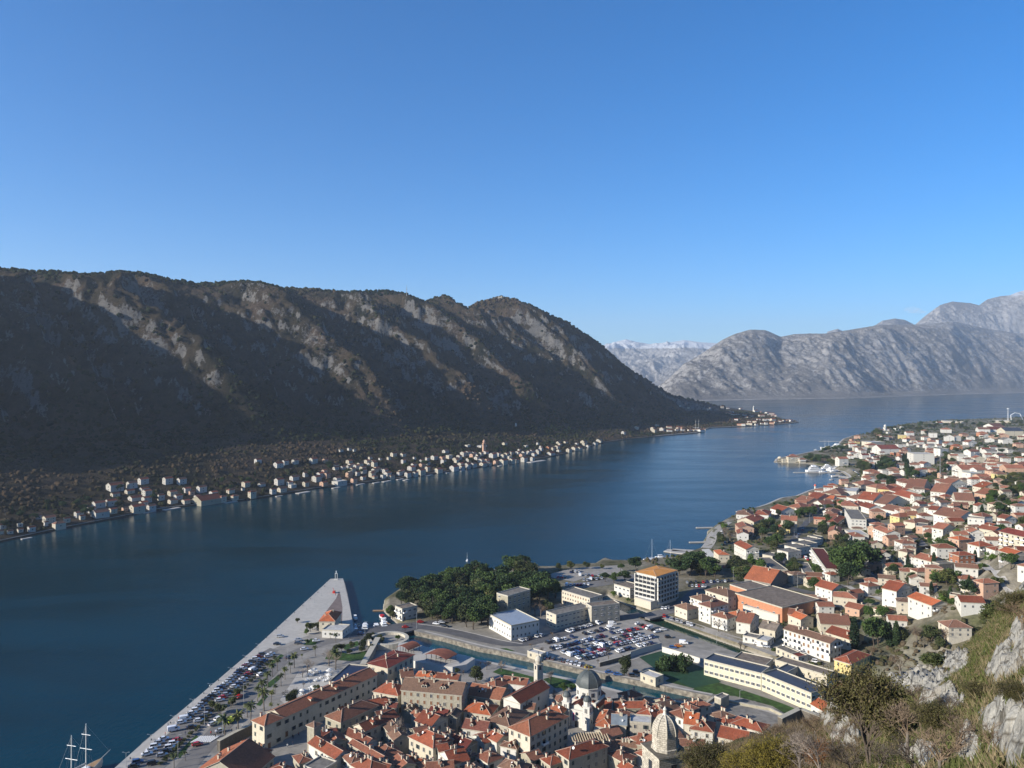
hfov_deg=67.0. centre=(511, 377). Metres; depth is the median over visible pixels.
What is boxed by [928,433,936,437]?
house
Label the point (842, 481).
cottage
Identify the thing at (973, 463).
house
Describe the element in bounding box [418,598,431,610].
broadleaf tree
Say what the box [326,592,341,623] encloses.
path
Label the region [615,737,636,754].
townhouse
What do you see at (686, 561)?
pine tree
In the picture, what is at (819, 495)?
villa
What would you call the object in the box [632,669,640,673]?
parked car
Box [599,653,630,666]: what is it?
stone wall
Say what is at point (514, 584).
pine tree
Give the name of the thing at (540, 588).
pine tree
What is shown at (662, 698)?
townhouse
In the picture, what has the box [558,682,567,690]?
broadleaf tree
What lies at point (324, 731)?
townhouse
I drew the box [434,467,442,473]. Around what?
shore house
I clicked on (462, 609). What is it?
broadleaf tree
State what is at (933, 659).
shrub
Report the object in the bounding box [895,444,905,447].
house
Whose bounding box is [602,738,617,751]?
townhouse
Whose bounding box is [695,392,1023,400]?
shore
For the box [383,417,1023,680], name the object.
ground
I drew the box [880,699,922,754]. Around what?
bare tree
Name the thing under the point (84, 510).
pine tree
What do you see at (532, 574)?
pine tree
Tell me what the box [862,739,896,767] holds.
shrub
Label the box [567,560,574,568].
broadleaf tree
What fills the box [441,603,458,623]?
pine tree
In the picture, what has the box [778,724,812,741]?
shrub
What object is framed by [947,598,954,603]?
broadleaf tree
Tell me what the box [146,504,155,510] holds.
shore house
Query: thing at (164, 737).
parked car
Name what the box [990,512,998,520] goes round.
cottage
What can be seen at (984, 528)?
apartment house
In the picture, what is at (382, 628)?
road bridge
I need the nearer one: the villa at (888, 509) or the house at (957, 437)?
the villa at (888, 509)
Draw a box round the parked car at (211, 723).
[207,721,217,726]
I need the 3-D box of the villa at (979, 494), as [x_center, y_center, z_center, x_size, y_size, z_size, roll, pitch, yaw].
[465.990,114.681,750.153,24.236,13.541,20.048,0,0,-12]
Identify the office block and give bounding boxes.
[546,603,587,628]
[586,600,619,622]
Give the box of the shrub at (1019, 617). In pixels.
[994,600,1023,629]
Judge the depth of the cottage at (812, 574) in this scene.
545.58 m
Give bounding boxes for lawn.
[177,735,197,757]
[256,696,267,705]
[265,675,278,686]
[304,639,317,644]
[325,650,366,660]
[343,641,358,649]
[493,668,533,681]
[544,677,575,687]
[666,678,705,689]
[693,683,793,712]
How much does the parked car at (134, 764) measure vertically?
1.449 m
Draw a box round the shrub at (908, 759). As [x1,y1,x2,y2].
[886,730,933,767]
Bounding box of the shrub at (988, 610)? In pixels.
[978,602,997,619]
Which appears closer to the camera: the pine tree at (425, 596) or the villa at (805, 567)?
the pine tree at (425, 596)
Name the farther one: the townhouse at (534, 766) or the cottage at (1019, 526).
the cottage at (1019, 526)
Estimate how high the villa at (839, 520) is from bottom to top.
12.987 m
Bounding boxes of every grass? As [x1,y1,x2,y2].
[818,589,1023,767]
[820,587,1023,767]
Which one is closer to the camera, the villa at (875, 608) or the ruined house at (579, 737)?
the ruined house at (579, 737)
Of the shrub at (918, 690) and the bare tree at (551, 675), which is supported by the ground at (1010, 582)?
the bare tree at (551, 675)
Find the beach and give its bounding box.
[701,522,731,547]
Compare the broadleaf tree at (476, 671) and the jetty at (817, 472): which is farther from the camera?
the jetty at (817, 472)
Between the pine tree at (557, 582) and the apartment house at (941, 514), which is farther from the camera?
the apartment house at (941, 514)
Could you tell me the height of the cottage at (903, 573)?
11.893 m
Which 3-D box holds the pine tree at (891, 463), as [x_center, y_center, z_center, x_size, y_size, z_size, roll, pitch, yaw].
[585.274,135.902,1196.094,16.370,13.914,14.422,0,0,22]
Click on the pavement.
(323, 599)
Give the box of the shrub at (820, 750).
[800,734,830,765]
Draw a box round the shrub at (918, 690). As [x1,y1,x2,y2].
[904,684,935,702]
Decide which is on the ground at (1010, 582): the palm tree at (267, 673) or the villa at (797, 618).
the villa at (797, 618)
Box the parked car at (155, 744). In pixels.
[149,742,160,747]
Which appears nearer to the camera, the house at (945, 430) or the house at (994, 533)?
the house at (994, 533)
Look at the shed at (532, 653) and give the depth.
406.17 m
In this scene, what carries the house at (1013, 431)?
on the ground at (1010, 582)
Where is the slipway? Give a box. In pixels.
[702,549,713,557]
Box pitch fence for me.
[630,643,661,656]
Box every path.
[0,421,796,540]
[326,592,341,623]
[421,624,522,643]
[425,631,711,694]
[475,659,622,691]
[648,699,779,715]
[758,435,853,506]
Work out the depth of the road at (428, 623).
466.90 m
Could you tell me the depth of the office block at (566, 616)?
459.60 m
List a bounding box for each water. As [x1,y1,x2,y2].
[0,393,1023,767]
[408,632,704,701]
[642,618,774,665]
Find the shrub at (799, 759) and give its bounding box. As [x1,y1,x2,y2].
[777,729,810,767]
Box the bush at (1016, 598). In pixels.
[990,586,1023,616]
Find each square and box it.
[280,665,341,703]
[710,697,777,726]
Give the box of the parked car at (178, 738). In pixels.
[172,736,182,740]
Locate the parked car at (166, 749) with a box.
[160,748,171,752]
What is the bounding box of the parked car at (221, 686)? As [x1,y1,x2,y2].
[216,685,225,688]
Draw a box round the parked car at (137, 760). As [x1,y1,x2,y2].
[131,758,143,762]
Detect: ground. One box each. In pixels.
[127,583,776,767]
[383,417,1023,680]
[414,603,800,712]
[535,620,735,668]
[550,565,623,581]
[563,573,636,587]
[662,615,777,656]
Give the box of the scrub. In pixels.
[0,266,795,531]
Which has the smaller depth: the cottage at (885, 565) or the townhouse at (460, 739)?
the townhouse at (460, 739)
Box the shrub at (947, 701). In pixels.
[933,695,962,712]
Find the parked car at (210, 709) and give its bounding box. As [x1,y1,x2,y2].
[205,707,213,711]
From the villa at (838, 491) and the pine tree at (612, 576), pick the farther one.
the villa at (838, 491)
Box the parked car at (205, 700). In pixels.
[200,698,210,701]
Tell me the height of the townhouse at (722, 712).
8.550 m
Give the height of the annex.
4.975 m
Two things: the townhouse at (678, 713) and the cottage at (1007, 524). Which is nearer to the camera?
the townhouse at (678, 713)
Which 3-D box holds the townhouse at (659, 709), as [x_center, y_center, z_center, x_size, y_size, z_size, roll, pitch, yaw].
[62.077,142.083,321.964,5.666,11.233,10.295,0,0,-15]
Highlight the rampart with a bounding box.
[778,707,818,725]
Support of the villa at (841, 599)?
on the ground at (1010, 582)
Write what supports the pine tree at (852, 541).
on the ground at (1010, 582)
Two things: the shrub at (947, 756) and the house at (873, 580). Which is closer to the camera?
the shrub at (947, 756)
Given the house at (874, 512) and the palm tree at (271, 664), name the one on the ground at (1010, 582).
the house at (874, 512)
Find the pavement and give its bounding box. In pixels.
[115,578,353,767]
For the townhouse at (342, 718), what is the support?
on the ground at (282, 752)
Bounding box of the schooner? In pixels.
[59,726,110,767]
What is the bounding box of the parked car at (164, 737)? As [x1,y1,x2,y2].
[158,735,168,739]
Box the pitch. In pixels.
[640,651,719,687]
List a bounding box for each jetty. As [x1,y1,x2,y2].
[664,549,684,553]
[672,549,692,551]
[793,472,842,472]
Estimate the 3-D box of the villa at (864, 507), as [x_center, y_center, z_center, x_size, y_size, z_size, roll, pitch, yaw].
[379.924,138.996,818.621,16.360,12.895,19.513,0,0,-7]
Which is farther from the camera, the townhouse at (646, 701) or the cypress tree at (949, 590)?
the cypress tree at (949, 590)
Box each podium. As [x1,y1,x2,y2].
[634,596,661,609]
[743,604,779,621]
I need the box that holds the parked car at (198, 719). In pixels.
[194,717,203,722]
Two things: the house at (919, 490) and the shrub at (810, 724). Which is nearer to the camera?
the shrub at (810, 724)
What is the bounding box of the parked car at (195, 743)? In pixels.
[192,741,202,746]
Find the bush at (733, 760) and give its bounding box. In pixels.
[717,739,765,767]
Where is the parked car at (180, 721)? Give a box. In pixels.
[176,719,186,724]
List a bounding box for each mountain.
[604,339,716,385]
[658,321,1023,400]
[827,290,1023,333]
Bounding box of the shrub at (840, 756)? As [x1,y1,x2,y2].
[826,738,864,767]
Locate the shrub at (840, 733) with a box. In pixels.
[823,722,845,749]
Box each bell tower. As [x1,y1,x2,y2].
[482,440,485,451]
[534,651,542,680]
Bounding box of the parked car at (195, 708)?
[191,707,200,710]
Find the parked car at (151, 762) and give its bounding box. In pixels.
[147,759,158,765]
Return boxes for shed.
[527,648,546,659]
[640,669,663,686]
[743,632,760,643]
[756,634,773,647]
[776,645,799,657]
[791,652,807,661]
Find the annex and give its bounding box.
[322,623,349,638]
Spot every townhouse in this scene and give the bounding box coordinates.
[257,742,273,752]
[270,761,293,767]
[292,750,312,767]
[303,755,336,767]
[307,735,350,767]
[321,725,337,735]
[324,699,378,732]
[324,730,347,748]
[341,750,363,767]
[343,727,378,749]
[348,738,388,761]
[349,754,386,767]
[353,708,399,744]
[366,694,387,709]
[372,680,401,712]
[373,705,390,715]
[374,741,402,762]
[377,757,395,767]
[382,698,399,720]
[382,718,406,743]
[386,726,407,753]
[389,753,416,767]
[398,667,413,683]
[402,702,418,723]
[406,752,423,767]
[407,726,453,760]
[409,722,427,734]
[410,708,421,727]
[414,667,436,678]
[414,708,448,731]
[415,758,428,767]
[426,757,454,767]
[428,704,449,715]
[435,669,461,681]
[436,739,449,760]
[438,744,469,767]
[440,727,456,736]
[440,732,453,744]
[445,706,461,733]
[452,732,478,753]
[459,761,483,767]
[461,715,490,738]
[462,699,499,719]
[466,749,475,762]
[468,682,510,710]
[471,728,490,753]
[474,747,503,767]
[484,677,507,687]
[486,706,530,731]
[486,728,508,753]
[497,755,530,767]
[499,739,519,759]
[503,673,530,692]
[520,748,544,766]
[523,700,535,715]
[529,763,540,767]
[539,752,561,767]
[550,701,567,714]
[552,694,562,704]
[555,738,608,767]
[593,709,615,731]
[594,723,622,741]
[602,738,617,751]
[604,697,611,709]
[607,745,636,767]
[611,711,626,739]
[612,694,627,709]
[613,697,643,713]
[615,706,634,732]
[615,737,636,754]
[616,757,639,767]
[617,687,642,700]
[629,735,636,740]
[630,713,650,736]
[634,749,641,767]
[636,704,656,733]
[636,729,651,749]
[640,698,652,705]
[651,697,678,711]
[652,703,672,716]
[655,694,670,701]
[668,704,689,735]
[678,699,698,711]
[678,730,684,742]
[678,734,704,748]
[683,708,701,737]
[689,716,715,743]
[690,697,711,717]
[707,706,735,727]
[715,714,733,733]
[717,723,752,744]
[730,714,770,735]
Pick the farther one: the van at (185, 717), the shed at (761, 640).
the shed at (761, 640)
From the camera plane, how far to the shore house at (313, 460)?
1164.97 m
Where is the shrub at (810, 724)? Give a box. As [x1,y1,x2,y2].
[802,713,830,734]
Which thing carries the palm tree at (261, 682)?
on the lawn at (260, 702)
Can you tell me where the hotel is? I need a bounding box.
[634,565,678,604]
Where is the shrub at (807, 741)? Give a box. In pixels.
[790,731,831,767]
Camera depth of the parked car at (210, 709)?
339.98 m
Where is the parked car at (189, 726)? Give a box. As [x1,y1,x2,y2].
[186,724,196,728]
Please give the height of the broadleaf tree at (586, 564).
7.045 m
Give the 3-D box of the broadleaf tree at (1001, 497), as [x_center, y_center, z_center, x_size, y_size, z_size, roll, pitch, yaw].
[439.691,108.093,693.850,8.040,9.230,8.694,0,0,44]
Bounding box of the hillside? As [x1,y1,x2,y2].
[0,270,798,541]
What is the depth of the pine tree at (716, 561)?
578.10 m
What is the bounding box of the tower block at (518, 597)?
[497,586,530,613]
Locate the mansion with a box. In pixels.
[366,650,414,687]
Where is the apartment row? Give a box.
[782,624,842,661]
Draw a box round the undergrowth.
[680,702,867,767]
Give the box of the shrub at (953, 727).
[941,714,977,754]
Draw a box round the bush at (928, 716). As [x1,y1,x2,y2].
[905,697,956,738]
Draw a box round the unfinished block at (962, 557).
[948,551,974,563]
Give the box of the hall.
[489,609,538,640]
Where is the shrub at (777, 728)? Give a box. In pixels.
[765,721,783,739]
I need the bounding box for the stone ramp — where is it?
[360,637,379,664]
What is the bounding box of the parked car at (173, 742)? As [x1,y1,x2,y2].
[168,740,177,744]
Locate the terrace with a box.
[398,642,474,672]
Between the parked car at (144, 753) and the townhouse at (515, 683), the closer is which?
the parked car at (144, 753)
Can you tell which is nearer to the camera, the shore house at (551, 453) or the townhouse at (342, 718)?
the townhouse at (342, 718)
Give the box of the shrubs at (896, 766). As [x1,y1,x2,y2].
[717,591,1020,767]
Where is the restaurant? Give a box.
[329,664,367,682]
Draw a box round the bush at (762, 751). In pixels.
[739,733,804,767]
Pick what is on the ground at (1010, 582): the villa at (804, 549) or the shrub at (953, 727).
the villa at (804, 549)
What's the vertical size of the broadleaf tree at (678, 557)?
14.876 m
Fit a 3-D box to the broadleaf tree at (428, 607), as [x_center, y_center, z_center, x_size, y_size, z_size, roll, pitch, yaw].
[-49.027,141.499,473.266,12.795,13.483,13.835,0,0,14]
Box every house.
[16,528,23,532]
[27,525,35,531]
[41,514,55,523]
[51,521,66,529]
[63,517,70,522]
[73,511,83,517]
[79,514,85,519]
[91,508,109,518]
[92,500,105,508]
[105,498,116,506]
[106,481,123,491]
[108,507,117,513]
[110,492,119,496]
[121,506,128,510]
[124,488,134,493]
[126,480,137,488]
[127,494,141,501]
[129,503,145,513]
[137,477,148,484]
[139,500,148,507]
[141,489,152,495]
[141,496,151,502]
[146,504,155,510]
[157,493,164,500]
[162,476,172,484]
[167,489,176,496]
[167,498,177,503]
[173,493,182,499]
[176,477,186,484]
[181,498,190,503]
[182,486,190,493]
[188,490,194,495]
[196,485,206,492]
[220,495,226,502]
[226,488,234,493]
[231,494,238,500]
[241,481,249,487]
[248,490,256,498]
[254,458,261,462]
[258,482,265,486]
[270,488,276,494]
[273,461,283,467]
[274,477,283,485]
[277,486,286,492]
[282,459,288,464]
[288,484,296,487]
[289,475,299,480]
[292,459,298,464]
[302,481,308,486]
[309,457,317,463]
[312,475,321,481]
[316,471,323,477]
[318,609,341,631]
[319,481,327,486]
[324,472,330,477]
[332,480,346,486]
[345,472,352,476]
[351,477,357,483]
[361,468,366,473]
[371,461,377,466]
[383,471,391,475]
[390,452,396,456]
[404,471,410,477]
[407,465,415,470]
[417,468,425,475]
[431,455,437,459]
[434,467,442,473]
[449,465,458,471]
[460,451,466,456]
[471,462,476,467]
[479,461,486,466]
[489,452,496,457]
[499,458,507,464]
[509,458,515,463]
[521,456,527,461]
[546,451,554,455]
[570,732,608,744]
[733,540,758,559]
[737,514,763,530]
[781,514,797,532]
[834,650,870,678]
[835,456,848,465]
[848,442,856,446]
[848,588,864,599]
[855,565,870,576]
[857,491,883,503]
[858,449,866,453]
[859,453,869,458]
[861,475,874,479]
[862,441,884,444]
[863,469,879,473]
[863,577,877,583]
[864,443,876,447]
[867,525,887,537]
[869,508,885,518]
[869,522,884,525]
[871,445,899,454]
[874,494,908,506]
[877,574,895,586]
[878,469,888,474]
[881,579,911,606]
[882,535,898,545]
[886,614,907,627]
[888,469,899,474]
[888,473,901,479]
[888,522,905,534]
[893,489,927,503]
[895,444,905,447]
[895,478,907,484]
[895,597,907,614]
[899,449,907,453]
[899,469,905,475]
[899,507,910,512]
[902,438,911,441]
[904,431,913,435]
[906,442,913,445]
[907,452,933,463]
[907,592,947,619]
[908,584,916,592]
[909,463,919,467]
[912,468,925,476]
[912,501,926,507]
[913,487,924,493]
[916,512,932,520]
[918,461,930,467]
[918,582,937,595]
[923,443,934,447]
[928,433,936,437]
[930,482,956,498]
[930,543,955,558]
[931,522,955,541]
[933,506,970,524]
[934,448,947,455]
[934,500,949,506]
[937,472,946,477]
[937,619,972,643]
[938,494,951,502]
[939,477,967,488]
[940,428,951,432]
[941,420,962,422]
[942,441,953,446]
[944,434,953,440]
[944,517,964,526]
[946,462,956,470]
[947,504,960,508]
[948,454,957,459]
[949,444,962,449]
[949,531,968,537]
[950,502,968,508]
[951,465,981,477]
[952,470,957,476]
[953,435,960,440]
[954,562,978,577]
[954,595,985,616]
[957,455,967,460]
[961,457,973,462]
[962,439,976,446]
[962,471,982,477]
[963,449,979,456]
[966,436,974,439]
[967,462,979,464]
[967,477,979,486]
[967,516,986,524]
[970,467,987,472]
[971,455,984,462]
[972,474,990,477]
[972,512,992,522]
[975,427,989,431]
[976,431,987,435]
[977,523,1000,535]
[979,433,988,437]
[979,477,992,482]
[981,449,996,453]
[982,453,991,459]
[983,423,1004,426]
[984,469,1000,475]
[985,437,993,441]
[985,463,997,468]
[986,426,1002,431]
[986,530,999,536]
[987,445,997,449]
[987,457,998,460]
[991,471,1006,478]
[992,454,1005,458]
[994,420,1009,422]
[996,448,1007,452]
[996,462,1008,466]
[997,427,1023,435]
[998,437,1012,443]
[998,547,1023,567]
[999,433,1008,437]
[999,456,1010,462]
[999,464,1023,471]
[1012,442,1023,447]
[1012,546,1023,551]
[1014,456,1023,461]
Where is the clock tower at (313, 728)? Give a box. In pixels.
[305,721,322,754]
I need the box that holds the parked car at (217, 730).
[215,727,225,732]
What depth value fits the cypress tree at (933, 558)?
495.40 m
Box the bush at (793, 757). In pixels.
[767,733,800,767]
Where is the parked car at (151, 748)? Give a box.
[145,747,156,750]
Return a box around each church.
[503,679,550,712]
[561,665,606,731]
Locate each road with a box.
[133,648,278,767]
[175,634,350,767]
[410,612,642,645]
[411,617,464,626]
[666,580,814,610]
[777,510,822,565]
[841,563,903,586]
[846,586,881,600]
[861,512,956,551]
[973,561,1014,593]
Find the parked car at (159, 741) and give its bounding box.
[154,739,164,743]
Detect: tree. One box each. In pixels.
[0,520,11,527]
[15,510,23,518]
[78,504,87,508]
[80,508,90,514]
[169,753,178,767]
[208,701,214,707]
[214,702,225,713]
[216,713,231,735]
[228,697,237,704]
[230,709,244,728]
[233,688,240,695]
[246,700,257,722]
[254,684,261,701]
[256,677,268,697]
[258,686,269,710]
[263,670,271,686]
[268,689,274,701]
[269,661,275,676]
[274,657,280,670]
[285,689,298,701]
[291,652,298,667]
[303,659,313,673]
[305,622,314,631]
[322,649,332,665]
[327,652,340,661]
[330,648,340,669]
[338,643,345,650]
[358,639,365,646]
[363,633,371,640]
[394,716,408,734]
[395,576,415,587]
[395,591,406,603]
[399,576,415,590]
[400,594,414,603]
[404,588,417,600]
[409,579,428,589]
[414,586,433,593]
[415,591,427,602]
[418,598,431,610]
[419,592,434,601]
[421,573,439,581]
[422,599,438,618]
[429,581,443,588]
[429,588,443,601]
[429,601,446,620]
[435,591,452,600]
[439,571,454,581]
[441,579,451,584]
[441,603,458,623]
[444,566,453,572]
[444,584,456,591]
[446,588,459,599]
[449,567,469,576]
[450,596,467,603]
[452,572,467,583]
[454,580,465,584]
[455,566,472,578]
[455,583,470,587]
[457,585,474,596]
[457,602,471,626]
[462,563,476,570]
[463,595,482,603]
[466,607,484,629]
[469,575,489,586]
[469,665,482,682]
[470,560,482,567]
[470,574,485,580]
[471,599,487,623]
[472,568,485,574]
[473,594,497,612]
[476,602,499,625]
[477,563,494,571]
[477,581,488,586]
[477,583,496,596]
[479,589,493,595]
[481,571,496,584]
[490,594,496,603]
[491,568,508,577]
[494,574,517,591]
[495,564,512,572]
[497,573,519,579]
[498,660,505,671]
[501,555,523,570]
[501,584,516,590]
[508,580,519,586]
[512,559,525,571]
[517,578,529,584]
[518,554,530,561]
[518,562,538,571]
[519,571,530,579]
[519,571,535,579]
[519,581,529,587]
[525,576,542,598]
[528,584,537,603]
[529,573,545,596]
[529,601,539,615]
[531,583,547,600]
[535,571,550,578]
[538,577,557,598]
[538,605,546,616]
[542,598,553,610]
[547,670,554,683]
[552,579,562,591]
[553,582,561,598]
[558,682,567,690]
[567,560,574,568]
[582,561,590,567]
[599,572,609,581]
[609,572,620,581]
[618,655,630,675]
[619,570,631,580]
[627,556,641,569]
[655,653,673,672]
[662,654,678,671]
[664,558,683,575]
[671,555,686,574]
[672,652,693,673]
[680,556,697,575]
[683,551,698,560]
[689,562,697,571]
[690,551,709,563]
[694,562,704,575]
[697,556,720,574]
[698,558,714,576]
[708,563,721,577]
[716,531,724,537]
[717,536,726,541]
[725,560,734,570]
[729,555,740,565]
[731,566,744,576]
[735,559,748,566]
[735,572,746,581]
[743,566,749,572]
[747,554,756,565]
[753,522,765,529]
[755,558,765,566]
[759,528,768,534]
[760,519,769,527]
[763,536,769,544]
[766,517,775,528]
[768,524,778,533]
[769,534,785,547]
[769,539,778,547]
[773,552,786,563]
[777,528,784,536]
[782,520,793,533]
[785,566,793,571]
[789,557,797,561]
[791,564,799,570]
[800,509,808,515]
[803,655,917,767]
[807,576,818,591]
[808,507,817,516]
[811,565,819,571]
[817,523,828,533]
[823,514,829,520]
[827,546,852,578]
[831,544,870,580]
[833,533,842,540]
[835,562,860,584]
[846,538,871,546]
[848,616,859,649]
[850,540,884,564]
[861,616,887,646]
[862,605,874,614]
[863,598,875,605]
[865,617,890,646]
[868,646,877,656]
[875,514,883,520]
[875,605,889,618]
[885,565,898,574]
[885,621,892,645]
[886,461,895,466]
[888,478,895,483]
[892,620,900,645]
[895,626,908,639]
[904,469,911,476]
[905,554,909,564]
[905,564,914,567]
[908,626,922,641]
[919,637,926,647]
[920,625,942,641]
[923,532,931,537]
[929,572,944,582]
[929,582,933,595]
[931,552,936,562]
[934,635,945,647]
[937,539,951,544]
[937,569,956,584]
[937,589,946,597]
[937,594,946,601]
[939,628,949,642]
[946,568,961,580]
[947,586,952,597]
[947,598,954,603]
[959,579,977,594]
[973,550,977,561]
[978,563,988,571]
[984,552,996,560]
[988,489,999,497]
[990,576,1004,583]
[992,502,1005,510]
[997,494,1006,500]
[997,511,1009,514]
[999,553,1018,569]
[1000,480,1008,484]
[1003,499,1012,507]
[1017,516,1023,522]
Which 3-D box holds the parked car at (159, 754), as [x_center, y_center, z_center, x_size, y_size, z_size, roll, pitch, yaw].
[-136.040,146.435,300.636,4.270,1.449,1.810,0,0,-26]
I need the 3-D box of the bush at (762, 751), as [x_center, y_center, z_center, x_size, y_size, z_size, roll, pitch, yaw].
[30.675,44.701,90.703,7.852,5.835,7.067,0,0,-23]
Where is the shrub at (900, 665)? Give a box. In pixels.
[890,655,912,673]
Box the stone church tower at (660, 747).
[640,707,686,767]
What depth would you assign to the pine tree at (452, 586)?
500.51 m
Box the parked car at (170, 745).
[164,743,174,747]
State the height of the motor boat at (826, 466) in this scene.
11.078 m
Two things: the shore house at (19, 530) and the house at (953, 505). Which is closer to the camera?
the house at (953, 505)
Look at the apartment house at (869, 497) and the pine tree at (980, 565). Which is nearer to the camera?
the pine tree at (980, 565)
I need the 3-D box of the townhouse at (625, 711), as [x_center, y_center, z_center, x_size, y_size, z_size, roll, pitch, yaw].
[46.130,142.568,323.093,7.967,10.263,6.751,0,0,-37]
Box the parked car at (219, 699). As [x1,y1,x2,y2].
[215,697,224,701]
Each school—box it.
[704,653,769,689]
[734,651,773,669]
[761,668,826,710]
[775,656,834,687]
[778,663,797,675]
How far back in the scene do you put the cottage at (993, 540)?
505.49 m
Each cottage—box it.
[787,571,804,583]
[803,577,820,587]
[805,572,822,578]
[813,517,824,523]
[814,602,834,613]
[816,597,827,601]
[823,485,832,491]
[825,571,838,581]
[826,513,837,517]
[836,495,845,499]
[839,479,848,484]
[845,483,852,486]
[851,526,863,529]
[858,484,865,489]
[866,561,881,570]
[871,540,883,548]
[880,550,890,558]
[882,563,903,574]
[899,567,909,581]
[900,537,913,541]
[903,545,915,554]
[904,535,918,540]
[904,553,913,564]
[908,573,923,587]
[910,494,922,503]
[910,505,923,512]
[922,525,931,530]
[923,528,931,538]
[924,564,942,582]
[931,496,940,502]
[954,574,976,586]
[958,487,968,491]
[973,502,986,511]
[973,578,999,599]
[982,536,998,545]
[987,501,1006,511]
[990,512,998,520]
[993,478,1002,484]
[996,521,1012,526]
[997,514,1015,524]
[997,545,1012,561]
[998,489,1011,496]
[1007,499,1023,506]
[1010,503,1023,512]
[1010,512,1023,522]
[1014,524,1023,529]
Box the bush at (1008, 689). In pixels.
[989,677,1023,702]
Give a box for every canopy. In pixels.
[397,641,420,651]
[425,648,456,664]
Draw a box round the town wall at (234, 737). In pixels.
[217,723,251,751]
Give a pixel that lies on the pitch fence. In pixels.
(646, 649)
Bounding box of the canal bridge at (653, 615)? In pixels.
[639,609,674,620]
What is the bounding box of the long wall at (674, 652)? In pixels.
[662,646,699,663]
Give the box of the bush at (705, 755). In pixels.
[671,734,734,767]
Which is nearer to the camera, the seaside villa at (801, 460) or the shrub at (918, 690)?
the shrub at (918, 690)
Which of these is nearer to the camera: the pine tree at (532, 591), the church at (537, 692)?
the church at (537, 692)
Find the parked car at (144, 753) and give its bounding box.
[141,750,152,756]
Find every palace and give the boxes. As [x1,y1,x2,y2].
[267,667,377,739]
[400,676,469,723]
[507,706,569,761]
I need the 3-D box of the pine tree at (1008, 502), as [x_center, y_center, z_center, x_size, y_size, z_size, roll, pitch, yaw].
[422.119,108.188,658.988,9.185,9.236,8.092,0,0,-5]
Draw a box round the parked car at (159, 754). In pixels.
[156,752,167,757]
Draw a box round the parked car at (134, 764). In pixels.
[128,762,139,767]
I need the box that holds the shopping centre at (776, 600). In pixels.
[735,585,819,622]
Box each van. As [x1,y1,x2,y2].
[167,724,179,731]
[179,714,191,719]
[565,651,572,656]
[597,642,604,647]
[645,624,652,629]
[679,639,687,643]
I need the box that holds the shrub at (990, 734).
[968,719,1002,751]
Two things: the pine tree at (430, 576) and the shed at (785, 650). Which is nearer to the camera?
the shed at (785, 650)
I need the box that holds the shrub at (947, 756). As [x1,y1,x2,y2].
[902,724,969,767]
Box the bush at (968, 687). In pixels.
[958,679,987,698]
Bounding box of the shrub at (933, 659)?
[919,650,945,667]
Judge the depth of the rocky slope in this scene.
56.26 m
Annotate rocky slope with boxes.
[684,581,1023,767]
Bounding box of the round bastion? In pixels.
[368,631,408,649]
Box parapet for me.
[643,696,797,721]
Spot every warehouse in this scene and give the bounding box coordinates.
[191,493,220,505]
[199,738,275,767]
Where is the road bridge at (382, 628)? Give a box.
[348,621,416,638]
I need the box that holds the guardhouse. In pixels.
[714,692,728,708]
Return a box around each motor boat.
[362,622,367,629]
[380,620,386,625]
[805,465,823,471]
[821,463,833,468]
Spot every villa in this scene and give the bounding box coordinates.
[394,602,416,620]
[674,601,698,619]
[689,593,715,609]
[698,598,728,624]
[705,586,736,610]
[711,610,735,630]
[713,549,729,562]
[727,609,739,618]
[735,521,753,535]
[735,610,758,633]
[736,509,753,518]
[736,528,748,540]
[744,565,788,586]
[755,509,771,518]
[757,557,787,570]
[758,620,782,639]
[762,552,779,561]
[770,504,795,515]
[777,547,800,559]
[778,523,790,533]
[784,543,810,554]
[786,455,799,462]
[787,606,804,614]
[787,610,813,627]
[788,502,807,508]
[792,540,817,547]
[794,495,816,504]
[798,458,805,463]
[798,562,813,572]
[799,536,821,544]
[807,503,819,513]
[807,534,822,541]
[808,492,828,499]
[810,696,827,713]
[813,499,834,508]
[814,579,845,601]
[816,612,850,634]
[823,488,847,495]
[824,508,839,514]
[825,625,863,649]
[826,494,836,501]
[827,515,844,527]
[827,525,841,538]
[832,590,857,607]
[841,500,858,511]
[843,487,858,495]
[844,529,868,538]
[844,601,864,616]
[846,494,859,500]
[848,532,864,541]
[852,480,874,486]
[859,502,880,513]
[859,580,879,596]
[866,483,885,492]
[872,525,899,540]
[873,605,894,615]
[877,491,893,494]
[878,484,894,491]
[880,503,900,515]
[889,486,917,493]
[890,512,911,522]
[893,539,916,550]
[897,547,914,561]
[899,480,907,486]
[904,517,929,528]
[905,478,930,489]
[905,510,917,518]
[909,566,924,576]
[914,552,943,567]
[916,522,927,533]
[928,505,941,514]
[932,560,953,569]
[947,534,970,550]
[949,592,960,598]
[950,492,974,506]
[965,527,983,541]
[966,539,993,556]
[972,481,995,491]
[974,487,997,501]
[985,546,998,555]
[1016,563,1023,582]
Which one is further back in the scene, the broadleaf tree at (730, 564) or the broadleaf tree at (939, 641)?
the broadleaf tree at (730, 564)
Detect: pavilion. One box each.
[251,712,284,747]
[614,581,633,597]
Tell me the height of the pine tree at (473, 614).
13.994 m
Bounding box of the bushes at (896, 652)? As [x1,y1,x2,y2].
[644,417,1023,672]
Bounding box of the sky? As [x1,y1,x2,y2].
[0,0,1023,344]
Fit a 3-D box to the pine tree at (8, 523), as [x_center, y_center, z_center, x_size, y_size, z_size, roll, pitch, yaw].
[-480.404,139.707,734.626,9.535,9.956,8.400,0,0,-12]
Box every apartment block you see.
[562,587,602,605]
[809,547,839,578]
[845,509,865,529]
[998,527,1023,546]
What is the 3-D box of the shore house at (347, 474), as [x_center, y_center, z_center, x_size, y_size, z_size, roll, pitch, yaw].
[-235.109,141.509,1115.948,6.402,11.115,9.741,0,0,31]

